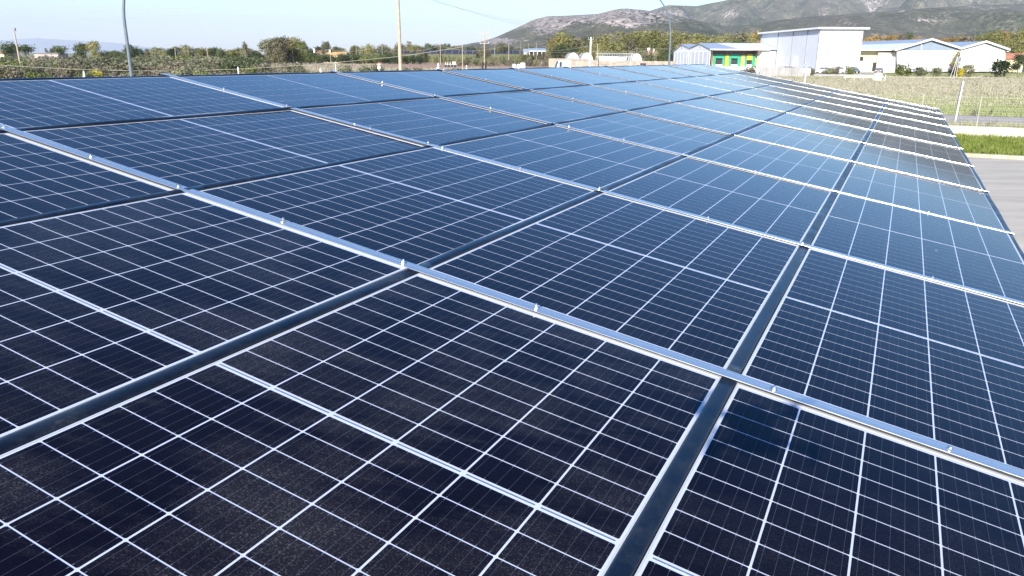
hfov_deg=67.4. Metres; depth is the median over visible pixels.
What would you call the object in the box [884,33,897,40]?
tree
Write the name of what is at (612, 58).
tunnel frame
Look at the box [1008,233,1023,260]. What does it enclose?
rubber strip
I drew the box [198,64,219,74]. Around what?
bush
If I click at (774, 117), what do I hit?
rubber strip
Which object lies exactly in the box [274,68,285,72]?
bush
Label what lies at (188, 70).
bush
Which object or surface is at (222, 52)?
tree
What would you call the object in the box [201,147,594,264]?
solar panel
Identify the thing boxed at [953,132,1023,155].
lawn grass
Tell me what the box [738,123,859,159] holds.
solar panel
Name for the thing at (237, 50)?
tree
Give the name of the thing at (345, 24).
sky
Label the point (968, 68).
shrub
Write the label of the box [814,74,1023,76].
green strip
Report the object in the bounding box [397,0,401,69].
utility pole
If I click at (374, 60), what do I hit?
hedge shrub
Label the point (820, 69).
parked car
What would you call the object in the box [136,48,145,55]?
tree
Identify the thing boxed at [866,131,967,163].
solar panel
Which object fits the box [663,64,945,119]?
mounting rail
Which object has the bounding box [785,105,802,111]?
rubber strip
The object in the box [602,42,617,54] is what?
tree
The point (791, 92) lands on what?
solar panel
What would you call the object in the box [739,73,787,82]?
solar panel
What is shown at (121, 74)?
bush
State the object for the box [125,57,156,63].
bush
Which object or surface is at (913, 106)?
solar panel
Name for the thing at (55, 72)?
bush
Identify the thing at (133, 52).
tree
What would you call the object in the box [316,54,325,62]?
hedge shrub
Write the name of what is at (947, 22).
mountain
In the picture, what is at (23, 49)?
pine tree
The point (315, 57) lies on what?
hedge shrub
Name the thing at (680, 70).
solar panel
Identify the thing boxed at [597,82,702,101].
solar panel
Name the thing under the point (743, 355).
rubber strip
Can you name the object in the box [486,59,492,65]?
bush
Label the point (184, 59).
bush
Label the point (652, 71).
solar panel
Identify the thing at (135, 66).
bush
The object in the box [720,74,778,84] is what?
solar panel
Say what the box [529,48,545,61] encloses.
open shed
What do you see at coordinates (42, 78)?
rubber strip
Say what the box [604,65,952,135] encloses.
mounting rail
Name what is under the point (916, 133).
solar panel
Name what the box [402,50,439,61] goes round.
solar roof
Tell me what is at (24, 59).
bush
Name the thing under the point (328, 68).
scrub grass
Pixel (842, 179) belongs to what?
rubber strip
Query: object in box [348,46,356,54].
tree
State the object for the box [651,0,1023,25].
mountain
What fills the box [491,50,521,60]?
solar roof
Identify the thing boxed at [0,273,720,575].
solar panel
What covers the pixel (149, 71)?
bush
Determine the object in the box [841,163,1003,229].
solar panel
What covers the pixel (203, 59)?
bush
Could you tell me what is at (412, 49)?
tree
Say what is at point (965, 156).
rubber strip
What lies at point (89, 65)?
bush
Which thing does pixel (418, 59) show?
hedge shrub
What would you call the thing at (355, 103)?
rubber strip
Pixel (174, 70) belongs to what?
bush
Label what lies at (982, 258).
solar panel
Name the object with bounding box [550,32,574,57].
tree
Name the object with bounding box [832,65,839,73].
shrub
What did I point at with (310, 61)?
hedge shrub
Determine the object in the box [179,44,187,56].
tree
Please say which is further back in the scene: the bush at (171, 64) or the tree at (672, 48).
the tree at (672, 48)
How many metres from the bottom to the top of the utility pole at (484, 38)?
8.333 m
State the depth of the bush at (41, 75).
93.18 m
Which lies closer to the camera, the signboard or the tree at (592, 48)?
the signboard
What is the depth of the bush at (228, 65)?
124.75 m
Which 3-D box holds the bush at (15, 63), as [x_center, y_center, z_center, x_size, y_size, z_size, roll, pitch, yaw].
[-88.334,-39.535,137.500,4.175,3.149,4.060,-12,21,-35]
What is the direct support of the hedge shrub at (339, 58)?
on the ploughed field
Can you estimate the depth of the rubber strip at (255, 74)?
5.99 m
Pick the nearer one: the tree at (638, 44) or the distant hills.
the tree at (638, 44)
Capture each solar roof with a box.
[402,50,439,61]
[441,50,476,61]
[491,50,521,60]
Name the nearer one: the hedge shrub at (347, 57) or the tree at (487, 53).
the hedge shrub at (347, 57)
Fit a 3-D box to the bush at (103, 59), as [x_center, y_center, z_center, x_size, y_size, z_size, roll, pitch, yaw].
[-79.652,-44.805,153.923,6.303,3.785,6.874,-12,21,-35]
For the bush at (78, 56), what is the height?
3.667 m
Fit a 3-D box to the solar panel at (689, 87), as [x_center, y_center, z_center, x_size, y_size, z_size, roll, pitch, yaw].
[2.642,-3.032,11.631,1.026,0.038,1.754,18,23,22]
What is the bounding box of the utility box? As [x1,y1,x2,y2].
[873,73,881,80]
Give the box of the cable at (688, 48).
[595,47,750,52]
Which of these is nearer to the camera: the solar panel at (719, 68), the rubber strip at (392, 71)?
the rubber strip at (392, 71)
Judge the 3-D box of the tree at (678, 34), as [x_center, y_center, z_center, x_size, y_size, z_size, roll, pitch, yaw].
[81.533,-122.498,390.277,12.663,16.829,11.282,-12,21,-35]
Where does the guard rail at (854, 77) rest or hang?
on the ground at (69, 54)
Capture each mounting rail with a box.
[0,124,1023,480]
[161,73,1023,305]
[329,70,1013,233]
[435,68,988,191]
[510,67,972,165]
[564,66,962,148]
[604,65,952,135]
[637,65,948,126]
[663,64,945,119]
[684,64,941,113]
[705,64,937,108]
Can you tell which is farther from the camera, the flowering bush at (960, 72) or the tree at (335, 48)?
the tree at (335, 48)
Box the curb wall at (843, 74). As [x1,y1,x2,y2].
[813,74,873,75]
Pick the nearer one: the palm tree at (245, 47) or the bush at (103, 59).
the bush at (103, 59)
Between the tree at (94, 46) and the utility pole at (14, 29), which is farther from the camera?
the tree at (94, 46)
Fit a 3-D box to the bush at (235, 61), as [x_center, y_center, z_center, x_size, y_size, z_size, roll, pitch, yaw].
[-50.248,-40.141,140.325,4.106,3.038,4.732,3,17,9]
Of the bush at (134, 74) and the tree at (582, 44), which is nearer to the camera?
the bush at (134, 74)
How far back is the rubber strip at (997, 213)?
5.53 m
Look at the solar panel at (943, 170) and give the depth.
7.28 m
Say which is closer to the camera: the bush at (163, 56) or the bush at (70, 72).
the bush at (70, 72)
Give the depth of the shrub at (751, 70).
168.89 m
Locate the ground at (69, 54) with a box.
[19,53,1023,116]
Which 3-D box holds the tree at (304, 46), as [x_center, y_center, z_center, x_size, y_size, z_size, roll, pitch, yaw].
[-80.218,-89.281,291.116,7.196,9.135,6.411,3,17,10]
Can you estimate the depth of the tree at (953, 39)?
300.80 m
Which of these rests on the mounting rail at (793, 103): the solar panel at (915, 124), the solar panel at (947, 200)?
the solar panel at (915, 124)
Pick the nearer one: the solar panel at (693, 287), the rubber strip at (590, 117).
the solar panel at (693, 287)
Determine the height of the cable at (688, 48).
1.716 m
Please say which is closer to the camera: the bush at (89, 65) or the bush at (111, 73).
the bush at (111, 73)
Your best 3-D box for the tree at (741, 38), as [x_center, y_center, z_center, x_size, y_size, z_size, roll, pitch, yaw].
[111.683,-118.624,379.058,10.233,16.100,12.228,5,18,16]
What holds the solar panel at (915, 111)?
on the mounting rail at (827, 91)
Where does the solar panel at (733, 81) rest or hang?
on the mounting rail at (796, 90)
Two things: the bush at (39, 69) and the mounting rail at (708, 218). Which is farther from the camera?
the bush at (39, 69)
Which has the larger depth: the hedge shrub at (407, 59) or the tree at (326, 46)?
the tree at (326, 46)
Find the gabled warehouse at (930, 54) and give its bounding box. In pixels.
[859,38,1009,72]
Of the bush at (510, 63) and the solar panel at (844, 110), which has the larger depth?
the bush at (510, 63)
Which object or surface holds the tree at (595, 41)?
on the ground at (69, 54)
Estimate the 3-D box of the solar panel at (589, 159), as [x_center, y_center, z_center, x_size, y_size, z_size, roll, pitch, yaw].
[0.399,-0.888,5.090,1.026,0.036,1.754,18,22,22]
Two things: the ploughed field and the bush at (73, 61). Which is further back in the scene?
the ploughed field
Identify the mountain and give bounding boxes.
[454,4,1023,56]
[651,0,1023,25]
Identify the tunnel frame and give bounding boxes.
[595,53,635,60]
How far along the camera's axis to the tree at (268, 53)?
285.57 m
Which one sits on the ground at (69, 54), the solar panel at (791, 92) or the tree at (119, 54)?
the tree at (119, 54)
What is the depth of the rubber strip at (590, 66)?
12.33 m
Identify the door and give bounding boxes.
[792,56,797,67]
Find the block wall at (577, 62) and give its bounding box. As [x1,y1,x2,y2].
[549,59,675,66]
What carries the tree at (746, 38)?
on the ground at (69, 54)
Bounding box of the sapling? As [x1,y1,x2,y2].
[951,50,960,75]
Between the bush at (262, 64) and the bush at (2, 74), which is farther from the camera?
the bush at (262, 64)
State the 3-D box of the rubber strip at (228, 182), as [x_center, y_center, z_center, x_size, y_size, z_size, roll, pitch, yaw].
[-0.869,-0.600,3.748,0.045,0.033,1.784,18,22,22]
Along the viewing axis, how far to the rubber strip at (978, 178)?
7.08 m
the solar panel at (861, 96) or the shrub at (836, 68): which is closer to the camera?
the solar panel at (861, 96)
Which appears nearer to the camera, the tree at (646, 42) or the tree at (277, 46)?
the tree at (277, 46)
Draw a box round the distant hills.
[0,38,204,53]
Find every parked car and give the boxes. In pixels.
[815,67,828,72]
[874,67,883,72]
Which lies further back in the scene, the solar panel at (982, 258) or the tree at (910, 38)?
the tree at (910, 38)
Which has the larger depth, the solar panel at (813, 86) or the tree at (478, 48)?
the tree at (478, 48)
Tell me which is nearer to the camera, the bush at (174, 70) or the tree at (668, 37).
the bush at (174, 70)
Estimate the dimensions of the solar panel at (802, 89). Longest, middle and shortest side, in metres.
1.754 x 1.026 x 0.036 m
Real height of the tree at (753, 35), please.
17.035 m
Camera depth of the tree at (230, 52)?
280.89 m
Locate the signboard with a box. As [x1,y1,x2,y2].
[802,69,810,82]
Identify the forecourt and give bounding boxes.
[746,70,885,75]
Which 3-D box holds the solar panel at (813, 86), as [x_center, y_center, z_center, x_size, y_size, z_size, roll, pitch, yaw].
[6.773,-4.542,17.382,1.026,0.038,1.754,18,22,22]
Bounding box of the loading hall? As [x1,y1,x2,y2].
[673,43,776,69]
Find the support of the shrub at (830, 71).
on the green strip at (945, 76)
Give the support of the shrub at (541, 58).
on the ploughed field
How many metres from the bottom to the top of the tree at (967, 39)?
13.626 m
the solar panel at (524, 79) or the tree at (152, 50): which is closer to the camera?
the solar panel at (524, 79)
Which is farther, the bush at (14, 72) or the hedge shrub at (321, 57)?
the hedge shrub at (321, 57)
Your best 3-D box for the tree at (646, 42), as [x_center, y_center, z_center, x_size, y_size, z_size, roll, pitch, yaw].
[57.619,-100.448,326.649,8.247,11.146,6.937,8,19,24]
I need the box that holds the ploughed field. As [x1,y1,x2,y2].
[271,62,548,70]
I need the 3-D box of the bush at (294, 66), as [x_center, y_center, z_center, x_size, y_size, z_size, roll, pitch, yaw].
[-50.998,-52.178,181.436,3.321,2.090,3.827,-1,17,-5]
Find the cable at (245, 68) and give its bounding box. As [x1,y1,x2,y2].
[2,47,459,70]
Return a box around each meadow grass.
[754,72,1023,116]
[771,75,1023,106]
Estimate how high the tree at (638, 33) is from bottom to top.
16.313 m
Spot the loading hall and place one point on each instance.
(737, 57)
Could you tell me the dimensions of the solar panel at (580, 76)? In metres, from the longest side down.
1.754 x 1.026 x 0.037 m
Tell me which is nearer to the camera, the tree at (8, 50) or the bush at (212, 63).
the bush at (212, 63)
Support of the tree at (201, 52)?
on the ground at (69, 54)
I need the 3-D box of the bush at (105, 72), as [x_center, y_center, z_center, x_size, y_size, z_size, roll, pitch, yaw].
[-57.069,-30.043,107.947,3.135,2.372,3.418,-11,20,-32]
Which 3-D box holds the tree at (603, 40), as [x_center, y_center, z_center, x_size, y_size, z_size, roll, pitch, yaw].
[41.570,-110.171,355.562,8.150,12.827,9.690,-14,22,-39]
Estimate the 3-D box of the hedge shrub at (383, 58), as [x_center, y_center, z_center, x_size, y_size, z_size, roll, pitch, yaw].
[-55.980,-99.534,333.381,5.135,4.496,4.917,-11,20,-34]
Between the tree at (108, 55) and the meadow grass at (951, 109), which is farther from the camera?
the tree at (108, 55)
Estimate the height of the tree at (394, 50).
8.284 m
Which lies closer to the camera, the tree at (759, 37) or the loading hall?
the loading hall
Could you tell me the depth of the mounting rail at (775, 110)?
10.30 m
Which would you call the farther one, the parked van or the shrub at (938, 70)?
the parked van
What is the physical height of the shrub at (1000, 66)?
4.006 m
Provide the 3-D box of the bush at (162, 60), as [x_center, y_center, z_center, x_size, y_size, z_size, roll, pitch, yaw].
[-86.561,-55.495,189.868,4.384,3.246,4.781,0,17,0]
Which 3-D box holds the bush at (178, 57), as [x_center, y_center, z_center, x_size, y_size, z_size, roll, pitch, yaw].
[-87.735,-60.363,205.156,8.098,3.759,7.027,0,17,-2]
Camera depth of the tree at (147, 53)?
318.78 m
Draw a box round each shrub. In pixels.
[307,53,314,63]
[311,55,320,63]
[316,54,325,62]
[324,54,329,62]
[329,55,336,62]
[335,53,345,63]
[343,53,350,63]
[349,55,356,63]
[354,54,361,63]
[358,55,369,63]
[367,54,375,63]
[372,54,381,63]
[378,54,387,63]
[389,55,397,63]
[404,54,410,63]
[408,55,415,63]
[414,55,423,63]
[540,52,545,62]
[743,65,756,73]
[808,67,815,75]
[821,67,837,73]
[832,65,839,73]
[845,65,855,73]
[895,62,914,76]
[913,66,928,76]
[929,67,943,75]
[947,62,961,76]
[963,63,976,76]
[987,58,1014,76]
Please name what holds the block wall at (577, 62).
on the dirt yard
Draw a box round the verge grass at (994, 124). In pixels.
[947,119,1023,127]
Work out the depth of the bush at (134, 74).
98.38 m
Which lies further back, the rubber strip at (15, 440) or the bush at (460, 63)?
the bush at (460, 63)
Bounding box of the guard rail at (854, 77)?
[843,76,873,79]
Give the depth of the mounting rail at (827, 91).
16.33 m
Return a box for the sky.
[0,0,724,53]
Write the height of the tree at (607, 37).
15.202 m
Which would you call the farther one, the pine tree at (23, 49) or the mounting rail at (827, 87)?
the pine tree at (23, 49)
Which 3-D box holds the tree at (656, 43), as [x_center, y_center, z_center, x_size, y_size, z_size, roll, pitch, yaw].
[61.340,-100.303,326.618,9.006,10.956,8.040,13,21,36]
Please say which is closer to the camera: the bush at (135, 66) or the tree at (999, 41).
the bush at (135, 66)
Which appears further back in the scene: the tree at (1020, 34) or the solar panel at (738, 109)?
the tree at (1020, 34)
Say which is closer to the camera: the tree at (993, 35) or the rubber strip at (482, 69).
the rubber strip at (482, 69)
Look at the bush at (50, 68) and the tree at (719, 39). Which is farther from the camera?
the tree at (719, 39)
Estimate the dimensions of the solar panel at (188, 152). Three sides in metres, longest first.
1.754 x 1.026 x 0.036 m
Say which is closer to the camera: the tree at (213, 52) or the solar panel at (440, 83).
the solar panel at (440, 83)
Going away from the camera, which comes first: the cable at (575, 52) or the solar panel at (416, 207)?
the solar panel at (416, 207)
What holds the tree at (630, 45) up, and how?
on the ground at (69, 54)
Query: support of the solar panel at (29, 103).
on the mounting rail at (708, 218)
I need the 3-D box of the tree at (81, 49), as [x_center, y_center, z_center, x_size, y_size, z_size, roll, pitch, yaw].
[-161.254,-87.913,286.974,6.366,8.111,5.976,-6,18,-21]
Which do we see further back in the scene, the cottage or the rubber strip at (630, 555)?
the cottage
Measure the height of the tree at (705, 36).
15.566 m
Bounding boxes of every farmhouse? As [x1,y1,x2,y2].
[0,51,17,56]
[34,53,67,57]
[326,50,348,62]
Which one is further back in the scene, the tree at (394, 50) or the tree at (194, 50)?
the tree at (394, 50)
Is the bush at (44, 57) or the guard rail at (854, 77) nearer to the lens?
the guard rail at (854, 77)
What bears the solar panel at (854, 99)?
on the mounting rail at (796, 90)
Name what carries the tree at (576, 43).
on the ground at (69, 54)
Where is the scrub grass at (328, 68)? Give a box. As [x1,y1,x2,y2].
[145,62,516,75]
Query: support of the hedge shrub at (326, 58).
on the ploughed field
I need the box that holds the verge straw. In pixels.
[946,119,1023,127]
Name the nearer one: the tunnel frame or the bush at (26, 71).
the bush at (26, 71)
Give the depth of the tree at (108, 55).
401.20 m
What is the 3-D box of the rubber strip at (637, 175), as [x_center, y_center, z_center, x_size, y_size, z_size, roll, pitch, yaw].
[0.872,-0.742,4.888,0.045,0.032,1.784,19,23,22]
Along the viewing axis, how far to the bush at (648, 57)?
288.51 m
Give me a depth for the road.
51.53 m
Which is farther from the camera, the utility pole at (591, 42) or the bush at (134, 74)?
the utility pole at (591, 42)
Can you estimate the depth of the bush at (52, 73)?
112.66 m
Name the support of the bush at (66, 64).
on the ground at (69, 54)
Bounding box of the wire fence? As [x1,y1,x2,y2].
[869,93,1023,125]
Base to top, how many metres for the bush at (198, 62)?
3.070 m
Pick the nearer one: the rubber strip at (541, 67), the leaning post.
the rubber strip at (541, 67)
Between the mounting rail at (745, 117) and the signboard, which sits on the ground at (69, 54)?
the signboard
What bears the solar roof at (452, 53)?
on the ploughed field
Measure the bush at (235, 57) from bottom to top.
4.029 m
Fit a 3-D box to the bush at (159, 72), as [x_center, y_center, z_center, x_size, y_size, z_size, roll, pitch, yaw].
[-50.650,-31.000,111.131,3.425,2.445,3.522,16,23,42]
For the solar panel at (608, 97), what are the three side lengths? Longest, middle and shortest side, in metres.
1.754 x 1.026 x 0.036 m
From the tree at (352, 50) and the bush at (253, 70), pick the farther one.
the tree at (352, 50)
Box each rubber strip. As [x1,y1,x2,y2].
[0,75,169,80]
[0,189,185,226]
[0,269,419,454]
[14,107,291,130]
[175,72,335,76]
[185,145,432,190]
[292,96,439,108]
[342,70,441,72]
[418,190,602,268]
[434,123,554,145]
[443,89,530,96]
[447,68,513,70]
[517,67,566,68]
[531,84,589,89]
[555,111,626,123]
[571,66,607,67]
[593,81,635,84]
[601,155,686,190]
[604,376,736,575]
[627,102,673,110]
[674,96,708,102]
[685,134,734,154]
[709,91,733,95]
[727,245,808,374]
[733,121,765,134]
[764,112,786,121]
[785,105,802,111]
[802,191,837,244]
[834,161,854,190]
[851,142,864,160]
[861,130,871,141]
[869,120,876,129]
[960,148,970,164]
[970,166,985,189]
[983,191,1010,231]
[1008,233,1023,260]
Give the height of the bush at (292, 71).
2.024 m
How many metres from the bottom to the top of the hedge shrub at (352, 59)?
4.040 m
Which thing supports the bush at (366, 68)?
on the ground at (69, 54)
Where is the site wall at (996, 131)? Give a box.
[948,125,1023,137]
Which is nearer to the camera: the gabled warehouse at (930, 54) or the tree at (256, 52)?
the gabled warehouse at (930, 54)
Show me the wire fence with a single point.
(969, 109)
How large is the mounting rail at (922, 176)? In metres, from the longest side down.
5.445 x 0.066 x 0.052 m
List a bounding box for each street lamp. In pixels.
[122,0,133,75]
[660,0,671,64]
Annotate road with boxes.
[943,115,1023,124]
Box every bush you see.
[0,63,11,78]
[0,67,25,78]
[8,60,29,67]
[13,56,38,62]
[17,63,47,74]
[19,66,38,76]
[23,70,55,77]
[25,56,52,64]
[26,54,51,61]
[29,60,53,70]
[43,66,56,75]
[43,69,63,76]
[44,58,70,66]
[51,56,81,62]
[53,69,71,76]
[56,62,74,71]
[57,64,88,76]
[63,56,88,65]
[69,54,90,59]
[74,70,99,76]
[78,57,105,71]
[97,55,124,64]
[97,66,118,74]
[98,63,125,76]
[108,58,146,74]
[115,70,141,76]
[119,69,143,76]
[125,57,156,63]
[141,62,157,68]
[143,65,161,75]
[151,66,172,75]
[155,58,167,64]
[158,55,172,59]
[162,60,194,71]
[167,55,195,60]
[167,67,182,74]
[171,63,211,74]
[178,57,197,64]
[189,59,205,65]
[191,57,221,66]
[192,71,211,74]
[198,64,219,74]
[202,59,225,66]
[216,58,233,65]
[216,60,248,73]
[225,54,246,61]
[230,60,247,67]
[241,66,258,73]
[245,56,264,65]
[252,56,270,64]
[253,61,270,72]
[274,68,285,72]
[279,64,291,69]
[285,69,304,72]
[292,63,302,68]
[337,64,353,71]
[356,62,386,71]
[457,60,465,65]
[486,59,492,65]
[494,59,500,65]
[505,59,513,65]
[533,59,540,65]
[594,49,604,59]
[636,50,646,60]
[644,51,653,60]
[650,51,659,60]
[660,50,668,60]
[957,67,963,76]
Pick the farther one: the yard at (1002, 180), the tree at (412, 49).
the tree at (412, 49)
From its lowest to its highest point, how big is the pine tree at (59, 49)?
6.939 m
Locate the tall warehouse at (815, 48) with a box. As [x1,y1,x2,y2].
[758,27,869,72]
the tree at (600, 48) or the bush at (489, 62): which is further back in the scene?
the tree at (600, 48)
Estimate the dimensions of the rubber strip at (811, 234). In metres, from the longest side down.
1.784 x 0.045 x 0.022 m
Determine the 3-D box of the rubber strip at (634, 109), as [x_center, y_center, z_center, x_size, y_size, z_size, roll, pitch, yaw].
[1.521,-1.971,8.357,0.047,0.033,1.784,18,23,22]
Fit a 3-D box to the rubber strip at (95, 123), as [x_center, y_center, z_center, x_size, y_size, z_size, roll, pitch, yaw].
[-1.813,-0.915,4.144,0.045,0.032,1.784,18,22,22]
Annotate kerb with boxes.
[965,153,1023,159]
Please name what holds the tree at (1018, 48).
on the ground at (69, 54)
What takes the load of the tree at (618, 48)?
on the ground at (69, 54)
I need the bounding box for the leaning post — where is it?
[953,81,963,121]
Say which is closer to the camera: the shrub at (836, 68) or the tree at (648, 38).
the shrub at (836, 68)
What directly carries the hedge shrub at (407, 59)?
on the ploughed field
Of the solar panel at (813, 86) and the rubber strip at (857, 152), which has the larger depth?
the solar panel at (813, 86)
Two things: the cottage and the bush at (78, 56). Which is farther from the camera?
the bush at (78, 56)
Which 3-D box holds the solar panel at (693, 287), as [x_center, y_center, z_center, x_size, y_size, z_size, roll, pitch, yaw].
[0.547,-0.116,3.158,1.026,0.037,1.754,18,23,22]
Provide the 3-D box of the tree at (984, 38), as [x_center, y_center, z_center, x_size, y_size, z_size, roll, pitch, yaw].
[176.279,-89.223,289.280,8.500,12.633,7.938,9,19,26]
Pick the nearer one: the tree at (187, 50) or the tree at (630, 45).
the tree at (187, 50)
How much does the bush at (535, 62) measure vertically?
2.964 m
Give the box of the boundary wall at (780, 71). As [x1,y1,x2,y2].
[759,67,810,76]
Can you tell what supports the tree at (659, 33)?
on the ground at (69, 54)
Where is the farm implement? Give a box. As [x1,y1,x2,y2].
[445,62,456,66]
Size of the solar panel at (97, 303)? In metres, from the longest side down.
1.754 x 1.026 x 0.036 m
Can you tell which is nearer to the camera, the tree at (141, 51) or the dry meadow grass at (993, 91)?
the dry meadow grass at (993, 91)
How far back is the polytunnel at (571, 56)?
239.40 m
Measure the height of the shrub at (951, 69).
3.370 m
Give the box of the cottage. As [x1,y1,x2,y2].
[1005,53,1023,71]
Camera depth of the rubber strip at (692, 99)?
9.89 m
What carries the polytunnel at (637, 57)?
on the dirt yard
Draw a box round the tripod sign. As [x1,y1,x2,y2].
[950,57,960,77]
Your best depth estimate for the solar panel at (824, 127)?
9.26 m
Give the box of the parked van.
[555,60,570,66]
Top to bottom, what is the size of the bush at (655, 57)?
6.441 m
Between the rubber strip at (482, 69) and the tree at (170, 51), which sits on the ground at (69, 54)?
the tree at (170, 51)
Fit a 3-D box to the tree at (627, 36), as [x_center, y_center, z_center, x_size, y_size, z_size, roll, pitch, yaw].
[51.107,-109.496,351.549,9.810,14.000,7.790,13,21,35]
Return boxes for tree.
[0,41,15,56]
[12,44,35,55]
[51,45,70,56]
[71,43,87,57]
[85,40,102,56]
[104,52,113,57]
[110,50,118,57]
[116,51,124,57]
[121,44,140,56]
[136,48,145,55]
[144,48,152,57]
[149,46,158,57]
[154,47,164,55]
[165,48,178,56]
[172,46,181,55]
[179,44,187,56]
[182,45,195,56]
[189,48,198,57]
[197,47,208,56]
[209,46,219,56]
[216,48,227,57]
[223,50,233,55]
[233,47,241,55]
[238,47,250,56]
[242,41,247,57]
[252,50,260,56]
[257,38,279,63]
[267,36,287,64]
[274,35,293,63]
[287,36,304,62]
[292,41,310,64]
[320,41,330,53]
[332,46,341,51]
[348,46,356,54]
[353,45,359,55]
[364,43,369,54]
[368,45,376,53]
[384,44,389,54]
[389,45,397,54]
[407,44,416,52]
[415,46,424,60]
[475,46,481,58]
[480,47,490,59]
[496,42,505,52]
[544,43,559,59]
[549,43,568,58]
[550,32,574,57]
[564,47,580,54]
[567,38,580,50]
[577,40,589,48]
[581,35,594,45]
[585,46,603,55]
[589,37,603,47]
[596,44,607,52]
[599,33,620,44]
[600,36,609,44]
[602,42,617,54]
[609,34,623,49]
[614,30,624,37]
[615,39,627,55]
[618,33,632,41]
[622,34,640,48]
[622,39,640,55]
[632,30,648,37]
[636,40,646,51]
[638,31,658,48]
[640,39,654,50]
[647,39,662,55]
[655,30,666,38]
[657,40,668,50]
[661,35,675,41]
[663,36,682,46]
[665,30,681,38]
[665,42,674,54]
[669,31,689,42]
[687,34,704,42]
[692,33,707,42]
[716,32,732,42]
[731,31,749,42]
[731,37,744,42]
[738,34,751,42]
[745,37,755,42]
[749,30,759,41]
[754,30,761,40]
[863,34,881,40]
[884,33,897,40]
[896,32,911,39]
[904,32,913,39]
[943,36,956,41]
[956,33,976,41]
[974,34,990,41]
[986,30,998,44]
[994,29,1005,45]
[1001,27,1023,46]
[1002,37,1021,52]
[1003,31,1013,41]
[1009,38,1023,52]
[1010,54,1023,72]
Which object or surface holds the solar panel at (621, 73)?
attached to the mounting rail at (793, 103)
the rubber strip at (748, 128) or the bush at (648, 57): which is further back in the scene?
the bush at (648, 57)
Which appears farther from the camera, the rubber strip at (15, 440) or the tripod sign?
the tripod sign
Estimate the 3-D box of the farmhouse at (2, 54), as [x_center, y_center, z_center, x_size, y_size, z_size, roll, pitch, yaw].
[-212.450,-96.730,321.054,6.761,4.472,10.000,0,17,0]
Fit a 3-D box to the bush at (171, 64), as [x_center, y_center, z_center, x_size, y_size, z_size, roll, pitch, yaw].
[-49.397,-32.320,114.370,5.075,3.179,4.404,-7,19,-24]
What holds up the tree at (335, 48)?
on the ground at (69, 54)
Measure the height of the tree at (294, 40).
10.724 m
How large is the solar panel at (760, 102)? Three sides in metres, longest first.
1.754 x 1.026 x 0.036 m
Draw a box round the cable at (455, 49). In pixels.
[297,44,593,50]
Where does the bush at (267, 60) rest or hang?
on the ploughed field
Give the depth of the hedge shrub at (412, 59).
329.08 m
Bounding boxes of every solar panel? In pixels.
[0,77,282,127]
[0,133,173,220]
[0,192,407,438]
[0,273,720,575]
[23,110,421,186]
[182,73,431,106]
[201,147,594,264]
[303,98,546,143]
[346,71,519,95]
[429,193,798,368]
[441,125,680,187]
[447,91,620,122]
[452,69,585,88]
[522,68,629,83]
[537,85,667,109]
[560,112,726,153]
[576,67,665,80]
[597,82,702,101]
[609,157,831,241]
[615,66,689,77]
[632,103,761,132]
[634,383,1023,575]
[640,79,729,95]
[646,66,711,75]
[670,65,729,74]
[675,77,748,90]
[678,97,782,120]
[691,136,849,188]
[693,65,742,72]
[701,75,764,87]
[711,92,799,111]
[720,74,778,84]
[738,89,811,104]
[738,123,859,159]
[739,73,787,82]
[742,248,1023,469]
[757,86,821,99]
[768,113,867,141]
[772,83,830,95]
[786,82,835,91]
[789,106,872,128]
[806,101,877,119]
[811,193,1023,301]
[817,96,881,111]
[828,93,883,106]
[835,90,885,101]
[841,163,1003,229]
[856,144,981,188]
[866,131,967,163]
[873,121,958,146]
[878,114,951,134]
[882,108,946,125]
[884,104,942,118]
[887,100,938,112]
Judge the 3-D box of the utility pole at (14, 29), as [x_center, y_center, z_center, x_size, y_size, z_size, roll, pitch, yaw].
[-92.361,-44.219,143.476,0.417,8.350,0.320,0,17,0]
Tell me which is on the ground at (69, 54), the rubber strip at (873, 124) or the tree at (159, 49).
the tree at (159, 49)
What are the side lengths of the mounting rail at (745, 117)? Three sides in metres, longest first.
5.445 x 0.068 x 0.049 m
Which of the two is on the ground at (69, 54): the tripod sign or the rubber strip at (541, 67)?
the tripod sign
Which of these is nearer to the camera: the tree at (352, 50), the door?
the door
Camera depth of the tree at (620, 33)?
380.79 m
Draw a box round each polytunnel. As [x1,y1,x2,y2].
[565,53,578,58]
[578,53,592,59]
[629,53,641,60]
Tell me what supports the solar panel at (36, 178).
attached to the mounting rail at (874, 424)
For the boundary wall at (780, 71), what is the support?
on the ground at (69, 54)
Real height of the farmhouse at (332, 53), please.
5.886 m
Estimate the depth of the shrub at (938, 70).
161.21 m
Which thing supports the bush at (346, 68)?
on the ground at (69, 54)
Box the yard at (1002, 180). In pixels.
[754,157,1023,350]
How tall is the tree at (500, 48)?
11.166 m
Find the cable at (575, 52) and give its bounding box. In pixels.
[517,49,664,52]
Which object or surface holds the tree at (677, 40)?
on the ground at (69, 54)
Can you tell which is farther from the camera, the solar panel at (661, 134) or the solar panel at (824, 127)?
the solar panel at (824, 127)
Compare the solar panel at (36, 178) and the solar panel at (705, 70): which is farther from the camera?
the solar panel at (705, 70)
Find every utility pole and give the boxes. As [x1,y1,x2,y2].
[13,28,20,60]
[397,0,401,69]
[479,30,489,68]
[588,37,593,65]
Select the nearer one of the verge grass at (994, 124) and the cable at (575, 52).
the verge grass at (994, 124)
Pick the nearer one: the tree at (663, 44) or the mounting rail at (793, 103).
the mounting rail at (793, 103)
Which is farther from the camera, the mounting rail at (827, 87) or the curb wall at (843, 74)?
the curb wall at (843, 74)
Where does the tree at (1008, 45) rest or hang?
on the ground at (69, 54)
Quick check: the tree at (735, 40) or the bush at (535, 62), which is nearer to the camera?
the bush at (535, 62)

